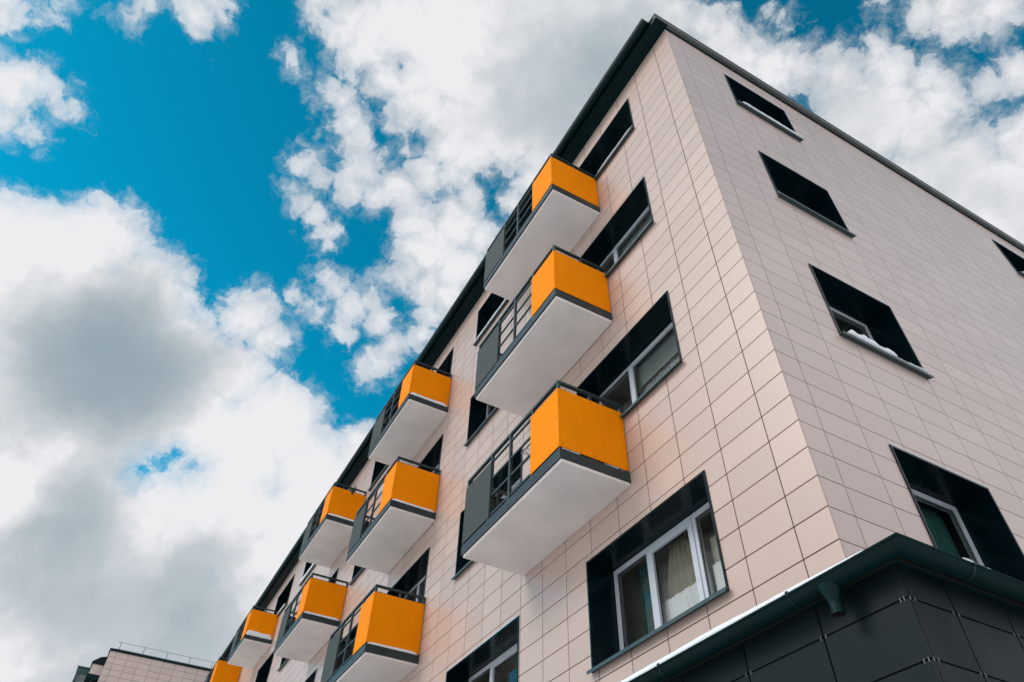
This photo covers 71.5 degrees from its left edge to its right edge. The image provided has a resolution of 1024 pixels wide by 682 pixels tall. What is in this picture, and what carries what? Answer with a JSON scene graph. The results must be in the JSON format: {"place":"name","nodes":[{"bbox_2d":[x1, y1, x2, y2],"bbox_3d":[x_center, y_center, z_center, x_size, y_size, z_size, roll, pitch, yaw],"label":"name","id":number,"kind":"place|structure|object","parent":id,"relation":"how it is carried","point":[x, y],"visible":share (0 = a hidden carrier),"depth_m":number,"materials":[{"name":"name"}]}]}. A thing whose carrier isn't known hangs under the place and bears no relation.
{"place":"outdoors","nodes":[
{"label":"outdoors","id":0,"kind":"place"},
{"bbox_2d":[72,642,214,681],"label":"neighbour building","id":1,"kind":"structure","parent":0,"point":[117,665],"depth_m":37.27,"materials":[{"name":"tile"}]},
{"bbox_2d":[368,642,417,654],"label":"snow ridge","id":2,"kind":"structure","parent":0,"point":[395,648],"depth_m":12.32,"materials":[{"name":"white snow"}]},
{"bbox_2d":[0,0,1023,681],"label":"sky","id":3,"kind":"structure","parent":0,"point":[231,231],"materials":[{"name":"white"}]},
{"bbox_2d":[204,13,1023,681],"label":"apartment building","id":4,"kind":"structure","parent":0,"point":[690,389],"depth_m":9.39,"materials":[{"name":"tile"}]},
{"bbox_2d":[246,630,270,639],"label":"snow ridge","id":5,"kind":"structure","parent":4,"relation":"on","point":[257,634],"depth_m":25.70,"materials":[{"name":"white snow"}]},
{"bbox_2d":[255,651,273,681],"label":"window","id":6,"kind":"structure","parent":4,"relation":"in","point":[263,673],"depth_m":25.85,"materials":[{"name":"black glass"}]},
{"bbox_2d":[277,657,288,670],"bbox_3d":[-6.740,9.502,22.560,0.498,1.316,2.234,22,-49,-19],"label":"window","id":7,"kind":"structure","parent":4,"relation":"in","point":[284,660],"depth_m":22.62,"materials":[{"name":"black glass"}]},
{"bbox_2d":[274,574,294,615],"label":"window","id":8,"kind":"structure","parent":4,"relation":"in","point":[283,598],"depth_m":27.75,"materials":[{"name":"black glass"}]},
{"bbox_2d":[299,564,313,583],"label":"snow ridge","id":9,"kind":"structure","parent":4,"relation":"on","point":[306,573],"depth_m":24.26,"materials":[{"name":"white snow"}]},
{"bbox_2d":[299,562,315,585],"bbox_3d":[-6.670,7.521,24.608,0.498,1.216,2.234,22,-49,-19],"label":"window","id":10,"kind":"structure","parent":4,"relation":"in","point":[308,565],"depth_m":25.07,"materials":[{"name":"black glass"}]},
{"bbox_2d":[305,669,316,681],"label":"window","id":11,"kind":"structure","parent":4,"relation":"in","point":[311,678],"depth_m":18.90,"materials":[{"name":"black glass"}]},
{"bbox_2d":[304,611,338,620],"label":"snow ridge","id":12,"kind":"structure","parent":4,"relation":"on","point":[332,618],"depth_m":17.99,"materials":[{"name":"white snow"}]},
{"bbox_2d":[328,568,338,582],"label":"window","id":13,"kind":"structure","parent":4,"relation":"in","point":[334,575],"depth_m":20.84,"materials":[{"name":"black glass"}]},
{"bbox_2d":[328,513,353,521],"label":"snow ridge","id":14,"kind":"structure","parent":4,"relation":"on","point":[338,516],"depth_m":20.00,"materials":[{"name":"white snow"}]},
{"bbox_2d":[341,626,357,645],"bbox_3d":[-3.554,7.319,16.381,0.444,1.322,2.174,22,-49,-19],"label":"window","id":15,"kind":"structure","parent":4,"relation":"in","point":[353,634],"depth_m":17.01,"materials":[{"name":"black glass"}]},
{"bbox_2d":[348,565,364,585],"bbox_3d":[-3.507,5.333,18.415,0.498,1.316,2.214,22,-49,-19],"label":"window","id":16,"kind":"structure","parent":4,"relation":"in","point":[357,570],"depth_m":18.74,"materials":[{"name":"black glass"}]},
{"bbox_2d":[367,461,388,490],"bbox_3d":[-3.436,3.352,20.463,0.498,1.216,2.214,22,-49,-19],"label":"window","id":17,"kind":"structure","parent":4,"relation":"in","point":[379,468],"depth_m":21.08,"materials":[{"name":"black glass"}]},
{"bbox_2d":[387,547,429,602],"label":"window","id":18,"kind":"structure","parent":4,"relation":"in","point":[413,581],"depth_m":14.94,"materials":[{"name":"black glass"}]},
{"bbox_2d":[392,499,434,512],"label":"snow ridge","id":19,"kind":"structure","parent":4,"relation":"on","point":[426,509],"depth_m":14.37,"materials":[{"name":"white snow"}]},
{"bbox_2d":[410,392,446,406],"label":"snow ridge","id":20,"kind":"structure","parent":4,"relation":"on","point":[429,399],"depth_m":16.42,"materials":[{"name":"white snow"}]},
{"bbox_2d":[417,434,442,473],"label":"window","id":21,"kind":"structure","parent":4,"relation":"in","point":[432,459],"depth_m":16.73,"materials":[{"name":"black glass"}]},
{"bbox_2d":[436,347,453,377],"bbox_3d":[-1.867,1.662,18.157,0.444,2.102,2.234,22,-49,-19],"label":"window","id":22,"kind":"structure","parent":4,"relation":"in","point":[446,365],"depth_m":18.56,"materials":[{"name":"black glass"}]},
{"bbox_2d":[463,395,498,446],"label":"window","id":23,"kind":"structure","parent":4,"relation":"in","point":[480,413],"depth_m":14.95,"materials":[{"name":"black glass"}]},
{"bbox_2d":[446,614,518,681],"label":"window","id":24,"kind":"structure","parent":4,"relation":"in","point":[495,659],"depth_m":10.70,"materials":[{"name":"black glass"}]},
{"bbox_2d":[451,449,521,580],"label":"window","id":25,"kind":"structure","parent":4,"relation":"in","point":[462,564],"depth_m":12.41,"materials":[{"name":"black glass"}]},
{"bbox_2d":[474,299,505,342],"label":"snow ridge","id":26,"kind":"structure","parent":4,"relation":"on","point":[489,320],"depth_m":15.88,"materials":[{"name":"white snow"}]},
{"bbox_2d":[473,293,508,345],"bbox_3d":[-0.103,-0.945,16.191,0.498,1.216,2.364,22,-49,-19],"label":"window","id":27,"kind":"structure","parent":4,"relation":"in","point":[493,302],"depth_m":17.01,"materials":[{"name":"black glass"}]},
{"bbox_2d":[579,98,633,180],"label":"window","id":28,"kind":"structure","parent":4,"relation":"in","point":[622,120],"depth_m":13.94,"materials":[{"name":"black glass"}]},
{"bbox_2d":[598,127,629,171],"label":"snow ridge","id":29,"kind":"structure","parent":4,"relation":"on","point":[613,149],"depth_m":12.90,"materials":[{"name":"white snow"}]},
{"bbox_2d":[581,177,653,277],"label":"window","id":30,"kind":"structure","parent":4,"relation":"in","point":[634,217],"depth_m":12.03,"materials":[{"name":"black glass"}]},
{"bbox_2d":[577,290,682,468],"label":"window","id":31,"kind":"structure","parent":4,"relation":"in","point":[649,352],"depth_m":10.02,"materials":[{"name":"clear glass"}]},
{"bbox_2d":[586,470,729,674],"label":"window","id":32,"kind":"structure","parent":4,"relation":"in","point":[667,566],"depth_m":8.07,"materials":[{"name":"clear glass"}]},
{"bbox_2d":[620,550,862,681],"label":"snow strip","id":33,"kind":"object","parent":4,"relation":"on","point":[693,642],"visible":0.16,"depth_m":4.35,"materials":[{"name":"white snow"}]},
{"bbox_2d":[724,74,803,141],"bbox_3d":[4.430,-4.101,12.981,1.494,1.216,0.498,22,-49,-19],"label":"window","id":34,"kind":"structure","parent":4,"relation":"in","point":[741,93],"depth_m":13.29,"materials":[{"name":"black glass"}]},
{"bbox_2d":[743,101,802,137],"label":"snow ridge","id":35,"kind":"structure","parent":4,"relation":"on","point":[769,117],"depth_m":12.42,"materials":[{"name":"white snow"}]},
{"bbox_2d":[758,151,856,237],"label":"window","id":36,"kind":"structure","parent":4,"relation":"in","point":[789,185],"depth_m":11.34,"materials":[{"name":"black glass"}]},
{"bbox_2d":[808,263,934,379],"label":"window","id":37,"kind":"structure","parent":4,"relation":"in","point":[850,308],"depth_m":9.32,"materials":[{"name":"black glass"}]},
{"bbox_2d":[847,330,897,356],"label":"snow ridge","id":38,"kind":"structure","parent":4,"relation":"on","point":[867,340],"depth_m":8.18,"materials":[{"name":"white snow"}]},
{"bbox_2d":[897,357,927,372],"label":"snow ridge","id":39,"kind":"structure","parent":4,"relation":"on","point":[914,365],"depth_m":8.41,"materials":[{"name":"white snow"}]},
{"bbox_2d":[889,443,1023,581],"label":"window","id":40,"kind":"structure","parent":4,"relation":"in","point":[961,517],"depth_m":7.31,"materials":[{"name":"clear glass"}]},
{"bbox_2d":[992,239,1023,276],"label":"window","id":41,"kind":"structure","parent":4,"relation":"in","point":[1015,260],"depth_m":15.72,"materials":[{"name":"black glass"}]}
]}

